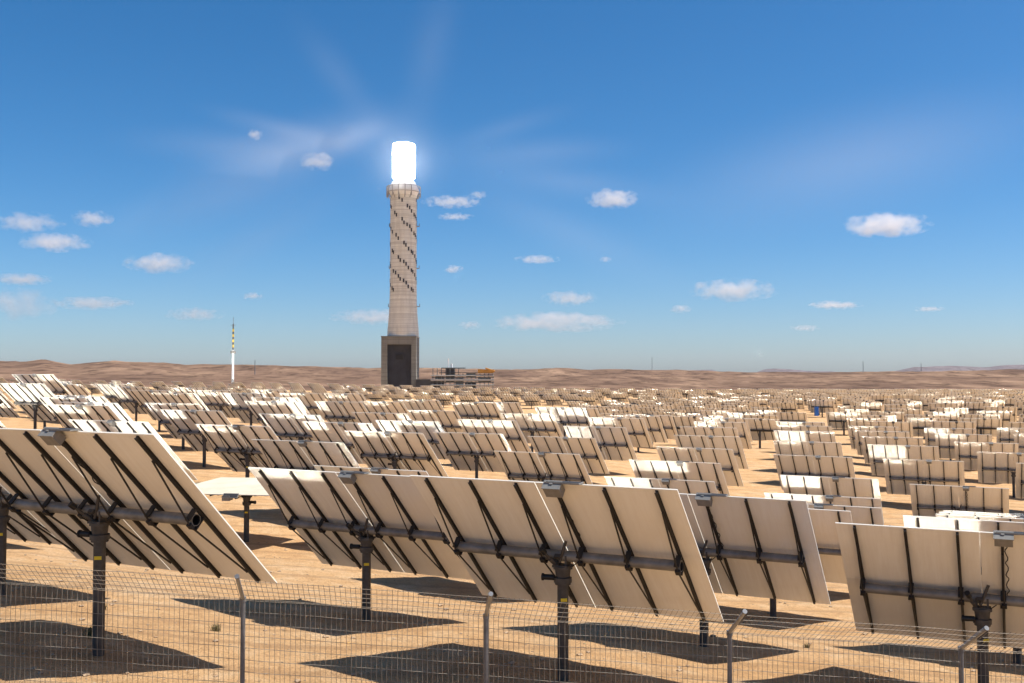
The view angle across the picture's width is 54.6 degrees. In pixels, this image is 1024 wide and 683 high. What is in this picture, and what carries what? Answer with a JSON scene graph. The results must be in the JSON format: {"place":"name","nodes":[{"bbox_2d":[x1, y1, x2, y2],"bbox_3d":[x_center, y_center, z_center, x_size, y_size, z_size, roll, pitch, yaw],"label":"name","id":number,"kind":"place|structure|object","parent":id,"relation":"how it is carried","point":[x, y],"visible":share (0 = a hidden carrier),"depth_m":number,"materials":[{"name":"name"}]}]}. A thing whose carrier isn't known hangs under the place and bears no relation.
{"place":"outdoors","nodes":[
{"label":"outdoors","id":0,"kind":"place"},
{"bbox_2d":[0,387,1023,682],"bbox_3d":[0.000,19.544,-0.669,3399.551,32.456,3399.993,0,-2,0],"label":"desert ground","id":1,"kind":"structure","parent":0,"point":[298,561],"depth_m":23.57,"materials":[{"name":"beige sand"}]},
{"bbox_2d":[0,396,20,417],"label":"heliostat","id":2,"kind":"object","parent":1,"relation":"on","point":[6,410],"visible":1,"depth_m":82.58,"materials":[{"name":"paint"}]},
{"bbox_2d":[0,383,57,428],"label":"heliostat","id":3,"kind":"object","parent":1,"relation":"on","point":[23,396],"visible":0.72,"depth_m":71.90,"materials":[{"name":"paint"}]},
{"bbox_2d":[0,483,61,595],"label":"heliostat","id":4,"kind":"object","parent":1,"relation":"on","point":[13,525],"visible":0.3,"depth_m":23.81,"materials":[{"name":"paint"}]},
{"bbox_2d":[12,374,71,427],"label":"heliostat","id":5,"kind":"object","parent":1,"relation":"on","point":[53,384],"visible":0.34,"depth_m":81.09,"materials":[{"name":"paint"}]},
{"bbox_2d":[37,397,94,427],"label":"heliostat","id":6,"kind":"object","parent":1,"relation":"on","point":[50,400],"visible":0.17,"depth_m":65.47,"materials":[{"name":"paint"}]},
{"bbox_2d":[63,384,90,395],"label":"heliostat","id":7,"kind":"object","parent":1,"relation":"on","point":[76,389],"visible":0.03,"depth_m":91.84,"materials":[{"name":"paint"}]},
{"bbox_2d":[44,404,119,427],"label":"heliostat","id":8,"kind":"object","parent":1,"relation":"on","point":[62,414],"visible":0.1,"depth_m":54.72,"materials":[{"name":"paint"}]},
{"bbox_2d":[59,402,132,420],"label":"heliostat","id":9,"kind":"object","parent":1,"relation":"on","point":[119,412],"visible":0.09,"depth_m":59.19,"materials":[{"name":"paint"}]},
{"bbox_2d":[95,384,127,408],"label":"heliostat","id":10,"kind":"object","parent":1,"relation":"on","point":[108,393],"visible":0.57,"depth_m":108.03,"materials":[{"name":"paint"}]},
{"bbox_2d":[109,386,147,421],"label":"heliostat","id":11,"kind":"object","parent":1,"relation":"on","point":[127,399],"visible":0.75,"depth_m":98.67,"materials":[{"name":"paint"}]},
{"bbox_2d":[68,419,196,479],"bbox_3d":[-17.452,6.032,45.410,5.200,5.032,3.141,-1,-2,28],"label":"heliostat","id":12,"kind":"object","parent":1,"relation":"on","point":[115,426],"visible":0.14,"depth_m":44.47,"materials":[{"name":"paint"}]},
{"bbox_2d":[0,427,276,655],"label":"heliostat","id":13,"kind":"object","parent":1,"relation":"on","point":[100,499],"visible":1,"depth_m":17.37,"materials":[{"name":"paint"}]},
{"bbox_2d":[128,390,171,431],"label":"heliostat","id":14,"kind":"object","parent":1,"relation":"on","point":[142,397],"visible":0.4,"depth_m":88.92,"materials":[{"name":"paint"}]},
{"bbox_2d":[145,403,201,449],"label":"heliostat","id":15,"kind":"object","parent":1,"relation":"on","point":[155,408],"visible":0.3,"depth_m":72.53,"materials":[{"name":"paint"}]},
{"bbox_2d":[151,392,209,410],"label":"heliostat","id":16,"kind":"object","parent":1,"relation":"on","point":[186,398],"visible":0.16,"depth_m":82.18,"materials":[{"name":"paint"}]},
{"bbox_2d":[160,409,231,466],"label":"heliostat","id":17,"kind":"object","parent":1,"relation":"on","point":[183,422],"visible":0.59,"depth_m":62.33,"materials":[{"name":"paint"}]},
{"bbox_2d":[193,390,238,417],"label":"heliostat","id":18,"kind":"object","parent":1,"relation":"on","point":[213,400],"visible":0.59,"depth_m":98.46,"materials":[{"name":"paint"}]},
{"bbox_2d":[196,477,269,541],"bbox_3d":[-10.501,7.500,39.279,5.204,3.881,4.140,-1,-2,18],"label":"heliostat","id":19,"kind":"object","parent":1,"relation":"on","point":[231,488],"visible":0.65,"depth_m":39.18,"materials":[{"name":"mirror"}]},
{"bbox_2d":[195,424,278,477],"bbox_3d":[-14.153,6.905,53.385,5.200,5.029,3.146,-1,-2,28],"label":"heliostat","id":20,"kind":"object","parent":1,"relation":"on","point":[235,447],"visible":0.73,"depth_m":53.35,"materials":[{"name":"paint"}]},
{"bbox_2d":[220,392,265,425],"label":"heliostat","id":21,"kind":"object","parent":1,"relation":"on","point":[240,407],"visible":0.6,"depth_m":88.85,"materials":[{"name":"paint"}]},
{"bbox_2d":[244,401,306,425],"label":"heliostat","id":22,"kind":"object","parent":1,"relation":"on","point":[256,408],"visible":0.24,"depth_m":74.38,"materials":[{"name":"paint"}]},
{"bbox_2d":[250,397,310,414],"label":"heliostat","id":23,"kind":"object","parent":1,"relation":"on","point":[281,399],"visible":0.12,"depth_m":82.03,"materials":[{"name":"paint"}]},
{"bbox_2d":[259,414,323,441],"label":"heliostat","id":24,"kind":"object","parent":1,"relation":"on","point":[290,427],"visible":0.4,"depth_m":66.26,"materials":[{"name":"paint"}]},
{"bbox_2d":[279,393,325,419],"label":"heliostat","id":25,"kind":"object","parent":1,"relation":"on","point":[308,402],"visible":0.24,"depth_m":98.46,"materials":[{"name":"paint"}]},
{"bbox_2d":[251,439,359,470],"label":"heliostat","id":26,"kind":"object","parent":1,"relation":"on","point":[297,455],"visible":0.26,"depth_m":44.82,"materials":[{"name":"paint"}]},
{"bbox_2d":[302,421,376,463],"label":"heliostat","id":27,"kind":"object","parent":1,"relation":"on","point":[327,431],"visible":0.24,"depth_m":61.72,"materials":[{"name":"paint"}]},
{"bbox_2d":[314,401,368,422],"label":"heliostat","id":28,"kind":"object","parent":1,"relation":"on","point":[340,411],"visible":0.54,"depth_m":88.28,"materials":[{"name":"paint"}]},
{"bbox_2d":[324,393,366,401],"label":"heliostat","id":29,"kind":"object","parent":1,"relation":"on","point":[334,397],"visible":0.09,"depth_m":107.83,"materials":[{"name":"paint"}]},
{"bbox_2d":[248,467,472,621],"bbox_3d":[-3.434,5.487,23.837,5.200,5.034,3.136,-1,-2,27],"label":"heliostat","id":30,"kind":"object","parent":1,"relation":"on","point":[366,522],"visible":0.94,"depth_m":23.76,"materials":[{"name":"paint"}]},
{"bbox_2d":[314,465,428,475],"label":"heliostat","id":31,"kind":"object","parent":1,"relation":"on","point":[378,470],"visible":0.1,"depth_m":37.51,"materials":[{"name":"paint"}]},
{"bbox_2d":[352,412,410,431],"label":"heliostat","id":32,"kind":"object","parent":1,"relation":"on","point":[361,417],"visible":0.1,"depth_m":77.43,"materials":[{"name":"paint"}]},
{"bbox_2d":[360,401,412,420],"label":"heliostat","id":33,"kind":"object","parent":1,"relation":"on","point":[383,406],"visible":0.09,"depth_m":98.39,"materials":[{"name":"paint"}]},
{"bbox_2d":[345,431,447,476],"bbox_3d":[-6.555,7.500,56.067,5.200,5.024,3.156,-1,-2,27],"label":"heliostat","id":34,"kind":"object","parent":1,"relation":"on","point":[399,450],"visible":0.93,"depth_m":55.85,"materials":[{"name":"paint"}]},
{"bbox_2d":[381,142,420,388],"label":"solar tower","id":35,"kind":"structure","parent":1,"relation":"on","point":[399,353],"depth_m":1024.06,"materials":[{"name":"concrete"}]},
{"bbox_2d":[375,420,447,459],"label":"heliostat","id":36,"kind":"object","parent":1,"relation":"on","point":[427,429],"visible":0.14,"depth_m":67.96,"materials":[{"name":"paint"}]},
{"bbox_2d":[398,400,444,410],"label":"heliostat","id":37,"kind":"object","parent":1,"relation":"on","point":[432,405],"visible":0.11,"depth_m":108.00,"materials":[{"name":"paint"}]},
{"bbox_2d":[407,410,463,432],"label":"heliostat","id":38,"kind":"object","parent":1,"relation":"on","point":[447,421],"visible":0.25,"depth_m":88.40,"materials":[{"name":"paint"}]},
{"bbox_2d":[431,359,494,389],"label":"power block","id":39,"kind":"structure","parent":1,"relation":"on","point":[447,377],"depth_m":1000.35,"materials":[{"name":"grey metal"}]},
{"bbox_2d":[433,432,511,477],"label":"heliostat","id":40,"kind":"object","parent":1,"relation":"on","point":[471,451],"visible":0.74,"depth_m":65.85,"materials":[{"name":"paint"}]},
{"bbox_2d":[451,402,502,419],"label":"heliostat","id":41,"kind":"object","parent":1,"relation":"on","point":[477,410],"visible":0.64,"depth_m":101.44,"materials":[{"name":"paint"}]},
{"bbox_2d":[457,419,531,451],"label":"heliostat","id":42,"kind":"object","parent":1,"relation":"on","point":[510,430],"visible":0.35,"depth_m":76.81,"materials":[{"name":"paint"}]},
{"bbox_2d":[489,402,523,413],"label":"heliostat","id":43,"kind":"object","parent":1,"relation":"on","point":[509,407],"visible":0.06,"depth_m":108.15,"materials":[{"name":"paint"}]},
{"bbox_2d":[0,563,1023,682],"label":"fence","id":44,"kind":"object","parent":1,"relation":"on","point":[728,633],"visible":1,"depth_m":12.23,"materials":[{"name":"grey metal"}]},
{"bbox_2d":[0,378,1023,408],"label":"heliostat field","id":45,"kind":"structure","parent":1,"relation":"on","point":[531,396],"depth_m":320.56,"materials":[{"name":"paint"}]},
{"bbox_2d":[0,498,1023,682],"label":"scattered stones","id":46,"kind":"object","parent":1,"relation":"on","point":[327,636],"visible":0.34,"depth_m":22.36,"materials":[{"name":"brown stone"}]},
{"bbox_2d":[500,413,562,451],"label":"heliostat","id":47,"kind":"object","parent":1,"relation":"on","point":[544,425],"visible":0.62,"depth_m":87.30,"materials":[{"name":"paint"}]},
{"bbox_2d":[494,451,592,484],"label":"heliostat","id":48,"kind":"object","parent":1,"relation":"on","point":[532,466],"visible":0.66,"depth_m":54.95,"materials":[{"name":"paint"}]},
{"bbox_2d":[534,407,591,436],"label":"heliostat","id":49,"kind":"object","parent":1,"relation":"on","point":[569,416],"visible":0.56,"depth_m":93.30,"materials":[{"name":"paint"}]},
{"bbox_2d":[410,475,723,681],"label":"heliostat","id":50,"kind":"object","parent":1,"relation":"on","point":[579,543],"visible":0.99,"depth_m":18.44,"materials":[{"name":"paint"}]},
{"bbox_2d":[528,436,609,473],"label":"heliostat","id":51,"kind":"object","parent":1,"relation":"on","point":[588,450],"visible":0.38,"depth_m":71.38,"materials":[{"name":"paint"}]},
{"bbox_2d":[563,426,637,460],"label":"heliostat","id":52,"kind":"object","parent":1,"relation":"on","point":[614,443],"visible":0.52,"depth_m":77.77,"materials":[{"name":"paint"}]},
{"bbox_2d":[588,417,653,447],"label":"heliostat","id":53,"kind":"object","parent":1,"relation":"on","point":[638,432],"visible":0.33,"depth_m":88.72,"materials":[{"name":"paint"}]},
{"bbox_2d":[609,415,667,451],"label":"heliostat","id":54,"kind":"object","parent":1,"relation":"on","point":[654,426],"visible":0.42,"depth_m":99.32,"materials":[{"name":"paint"}]},
{"bbox_2d":[626,415,677,442],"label":"heliostat","id":55,"kind":"object","parent":1,"relation":"on","point":[668,425],"visible":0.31,"depth_m":108.53,"materials":[{"name":"paint"}]},
{"bbox_2d":[604,476,717,499],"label":"heliostat","id":56,"kind":"object","parent":1,"relation":"on","point":[688,486],"visible":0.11,"depth_m":45.22,"materials":[{"name":"paint"}]},
{"bbox_2d":[629,460,729,495],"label":"heliostat","id":57,"kind":"object","parent":1,"relation":"on","point":[689,470],"visible":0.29,"depth_m":55.08,"materials":[{"name":"paint"}]},
{"bbox_2d":[672,416,712,434],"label":"heliostat","id":58,"kind":"object","parent":1,"relation":"on","point":[683,421],"visible":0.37,"depth_m":120.77,"materials":[{"name":"paint"}]},
{"bbox_2d":[656,447,743,486],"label":"heliostat","id":59,"kind":"object","parent":1,"relation":"on","point":[725,459],"visible":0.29,"depth_m":66.28,"materials":[{"name":"paint"}]},
{"bbox_2d":[680,427,738,443],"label":"heliostat","id":60,"kind":"object","parent":1,"relation":"on","point":[708,431],"visible":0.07,"depth_m":89.35,"materials":[{"name":"paint"}]},
{"bbox_2d":[674,435,748,468],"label":"heliostat","id":61,"kind":"object","parent":1,"relation":"on","point":[714,442],"visible":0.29,"depth_m":77.46,"materials":[{"name":"paint"}]},
{"bbox_2d":[694,421,751,448],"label":"heliostat","id":62,"kind":"object","parent":1,"relation":"on","point":[741,427],"visible":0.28,"depth_m":98.87,"materials":[{"name":"paint"}]},
{"bbox_2d":[700,418,752,441],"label":"heliostat","id":63,"kind":"object","parent":1,"relation":"on","point":[726,420],"visible":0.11,"depth_m":108.51,"materials":[{"name":"paint"}]},
{"bbox_2d":[679,492,830,646],"bbox_3d":[4.556,5.925,23.431,5.200,5.030,3.143,-1,-2,27],"label":"heliostat","id":64,"kind":"object","parent":1,"relation":"on","point":[762,547],"visible":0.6,"depth_m":22.81,"materials":[{"name":"paint"}]},
{"bbox_2d":[747,419,778,447],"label":"heliostat","id":65,"kind":"object","parent":1,"relation":"on","point":[762,429],"visible":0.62,"depth_m":121.53,"materials":[{"name":"paint"}]},
{"bbox_2d":[693,508,851,618],"bbox_3d":[8.545,7.692,32.447,5.200,5.032,3.140,-1,-2,26],"label":"heliostat","id":66,"kind":"object","parent":1,"relation":"on","point":[823,521],"visible":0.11,"depth_m":31.53,"materials":[{"name":"paint"}]},
{"bbox_2d":[770,403,797,411],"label":"heliostat","id":67,"kind":"object","parent":1,"relation":"on","point":[787,407],"visible":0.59,"depth_m":203.01,"materials":[{"name":"paint"}]},
{"bbox_2d":[772,412,807,421],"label":"heliostat","id":68,"kind":"object","parent":1,"relation":"on","point":[791,417],"visible":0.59,"depth_m":157.84,"materials":[{"name":"paint"}]},
{"bbox_2d":[777,425,831,441],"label":"heliostat","id":69,"kind":"object","parent":1,"relation":"on","point":[805,428],"visible":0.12,"depth_m":98.85,"materials":[{"name":"paint"}]},
{"bbox_2d":[774,431,835,451],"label":"heliostat","id":70,"kind":"object","parent":1,"relation":"on","point":[815,436],"visible":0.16,"depth_m":88.15,"materials":[{"name":"paint"}]},
{"bbox_2d":[773,441,842,472],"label":"heliostat","id":71,"kind":"object","parent":1,"relation":"on","point":[833,449],"visible":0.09,"depth_m":79.23,"materials":[{"name":"paint"}]},
{"bbox_2d":[773,454,855,490],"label":"heliostat","id":72,"kind":"object","parent":1,"relation":"on","point":[803,465],"visible":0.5,"depth_m":68.18,"materials":[{"name":"paint"}]},
{"bbox_2d":[809,400,834,416],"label":"heliostat","id":73,"kind":"object","parent":1,"relation":"on","point":[824,406],"visible":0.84,"depth_m":215.07,"materials":[{"name":"paint"}]},
{"bbox_2d":[764,493,883,524],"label":"heliostat","id":74,"kind":"object","parent":1,"relation":"on","point":[847,501],"visible":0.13,"depth_m":45.77,"materials":[{"name":"paint"}]},
{"bbox_2d":[780,475,883,520],"bbox_3d":[18.013,9.961,55.883,5.200,5.012,3.179,-1,-2,26],"label":"heliostat","id":75,"kind":"object","parent":1,"relation":"on","point":[839,486],"visible":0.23,"depth_m":55.22,"materials":[{"name":"paint"}]},
{"bbox_2d":[826,412,859,434],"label":"heliostat","id":76,"kind":"object","parent":1,"relation":"on","point":[836,420],"visible":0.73,"depth_m":157.63,"materials":[{"name":"paint"}]},
{"bbox_2d":[807,503,882,524],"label":"heliostat","id":77,"kind":"object","parent":1,"relation":"on","point":[867,515],"visible":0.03,"depth_m":37.20,"materials":[{"name":"paint"}]},
{"bbox_2d":[846,418,886,436],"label":"heliostat","id":78,"kind":"object","parent":1,"relation":"on","point":[857,421],"visible":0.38,"depth_m":135.53,"materials":[{"name":"paint"}]},
{"bbox_2d":[853,402,882,411],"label":"heliostat","id":79,"kind":"object","parent":1,"relation":"on","point":[874,407],"visible":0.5,"depth_m":191.46,"materials":[{"name":"paint"}]},
{"bbox_2d":[848,426,898,448],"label":"heliostat","id":80,"kind":"object","parent":1,"relation":"on","point":[852,429],"visible":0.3,"depth_m":109.78,"materials":[{"name":"paint"}]},
{"bbox_2d":[854,431,909,454],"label":"heliostat","id":81,"kind":"object","parent":1,"relation":"on","point":[858,434],"visible":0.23,"depth_m":100.11,"materials":[{"name":"paint"}]},
{"bbox_2d":[868,421,912,437],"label":"heliostat","id":82,"kind":"object","parent":1,"relation":"on","point":[905,426],"visible":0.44,"depth_m":123.68,"materials":[{"name":"paint"}]},
{"bbox_2d":[861,436,922,463],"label":"heliostat","id":83,"kind":"object","parent":1,"relation":"on","point":[866,441],"visible":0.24,"depth_m":89.80,"materials":[{"name":"paint"}]},
{"bbox_2d":[868,444,938,475],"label":"heliostat","id":84,"kind":"object","parent":1,"relation":"on","point":[878,454],"visible":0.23,"depth_m":79.01,"materials":[{"name":"paint"}]},
{"bbox_2d":[883,459,964,494],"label":"heliostat","id":85,"kind":"object","parent":1,"relation":"on","point":[901,475],"visible":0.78,"depth_m":69.85,"materials":[{"name":"paint"}]},
{"bbox_2d":[908,418,948,436],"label":"heliostat","id":86,"kind":"object","parent":1,"relation":"on","point":[920,425],"visible":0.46,"depth_m":136.57,"materials":[{"name":"paint"}]},
{"bbox_2d":[835,522,1023,682],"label":"heliostat","id":87,"kind":"object","parent":1,"relation":"on","point":[919,577],"visible":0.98,"depth_m":19.93,"materials":[{"name":"paint"}]},
{"bbox_2d":[924,412,959,421],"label":"heliostat","id":88,"kind":"object","parent":1,"relation":"on","point":[953,416],"visible":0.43,"depth_m":157.75,"materials":[{"name":"paint"}]},
{"bbox_2d":[924,428,975,460],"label":"heliostat","id":89,"kind":"object","parent":1,"relation":"on","point":[930,436],"visible":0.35,"depth_m":109.61,"materials":[{"name":"paint"}]},
{"bbox_2d":[931,421,975,428],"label":"heliostat","id":90,"kind":"object","parent":1,"relation":"on","point":[952,424],"visible":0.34,"depth_m":124.44,"materials":[{"name":"paint"}]},
{"bbox_2d":[909,484,1008,516],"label":"heliostat","id":91,"kind":"object","parent":1,"relation":"on","point":[929,500],"visible":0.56,"depth_m":57.59,"materials":[{"name":"paint"}]},
{"bbox_2d":[903,515,1023,663],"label":"heliostat","id":92,"kind":"object","parent":1,"relation":"on","point":[953,523],"visible":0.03,"depth_m":25.30,"materials":[{"name":"paint"}]},
{"bbox_2d":[935,433,991,458],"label":"heliostat","id":93,"kind":"object","parent":1,"relation":"on","point":[945,443],"visible":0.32,"depth_m":100.58,"materials":[{"name":"paint"}]},
{"bbox_2d":[935,514,1022,530],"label":"heliostat","id":94,"kind":"object","parent":1,"relation":"on","point":[1015,520],"visible":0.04,"depth_m":32.30,"materials":[{"name":"paint"}]},
{"bbox_2d":[960,418,1001,436],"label":"heliostat","id":95,"kind":"object","parent":1,"relation":"on","point":[985,426],"visible":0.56,"depth_m":135.89,"materials":[{"name":"paint"}]},
{"bbox_2d":[939,512,1023,521],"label":"heliostat","id":96,"kind":"object","parent":1,"relation":"on","point":[989,515],"visible":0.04,"depth_m":38.63,"materials":[{"name":"paint"}]},
{"bbox_2d":[966,402,997,413],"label":"heliostat","id":97,"kind":"object","parent":1,"relation":"on","point":[974,407],"visible":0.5,"depth_m":183.14,"materials":[{"name":"paint"}]},
{"bbox_2d":[955,442,1018,469],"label":"heliostat","id":98,"kind":"object","parent":1,"relation":"on","point":[966,452],"visible":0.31,"depth_m":90.26,"materials":[{"name":"paint"}]},
{"bbox_2d":[977,411,1012,427],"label":"heliostat","id":99,"kind":"object","parent":1,"relation":"on","point":[1006,417],"visible":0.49,"depth_m":158.45,"materials":[{"name":"paint"}]},
{"bbox_2d":[983,406,1016,421],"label":"heliostat","id":100,"kind":"object","parent":1,"relation":"on","point":[1003,408],"visible":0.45,"depth_m":169.73,"materials":[{"name":"paint"}]},
{"bbox_2d":[977,452,1023,497],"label":"heliostat","id":101,"kind":"object","parent":1,"relation":"on","point":[996,467],"visible":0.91,"depth_m":80.11,"materials":[{"name":"paint"}]},
{"bbox_2d":[996,428,1023,442],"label":"heliostat","id":102,"kind":"object","parent":1,"relation":"on","point":[1005,435],"visible":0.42,"depth_m":111.02,"materials":[{"name":"paint"}]},
{"bbox_2d":[1015,463,1023,498],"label":"heliostat","id":103,"kind":"object","parent":1,"relation":"on","point":[1019,480],"visible":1,"depth_m":69.26,"materials":[{"name":"paint"}]},
{"bbox_2d":[0,359,1023,391],"bbox_3d":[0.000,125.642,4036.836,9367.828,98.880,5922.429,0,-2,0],"label":"hills","id":104,"kind":"structure","parent":0,"point":[145,374],"depth_m":2525.52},
{"bbox_2d":[0,0,1023,371],"label":"sky","id":105,"kind":"structure","parent":0,"point":[716,185],"materials":[{"name":"blue"}]},
{"bbox_2d":[695,365,1023,371],"bbox_3d":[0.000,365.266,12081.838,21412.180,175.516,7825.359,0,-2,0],"label":"distant hills","id":106,"kind":"structure","parent":0,"point":[945,368],"depth_m":11653.67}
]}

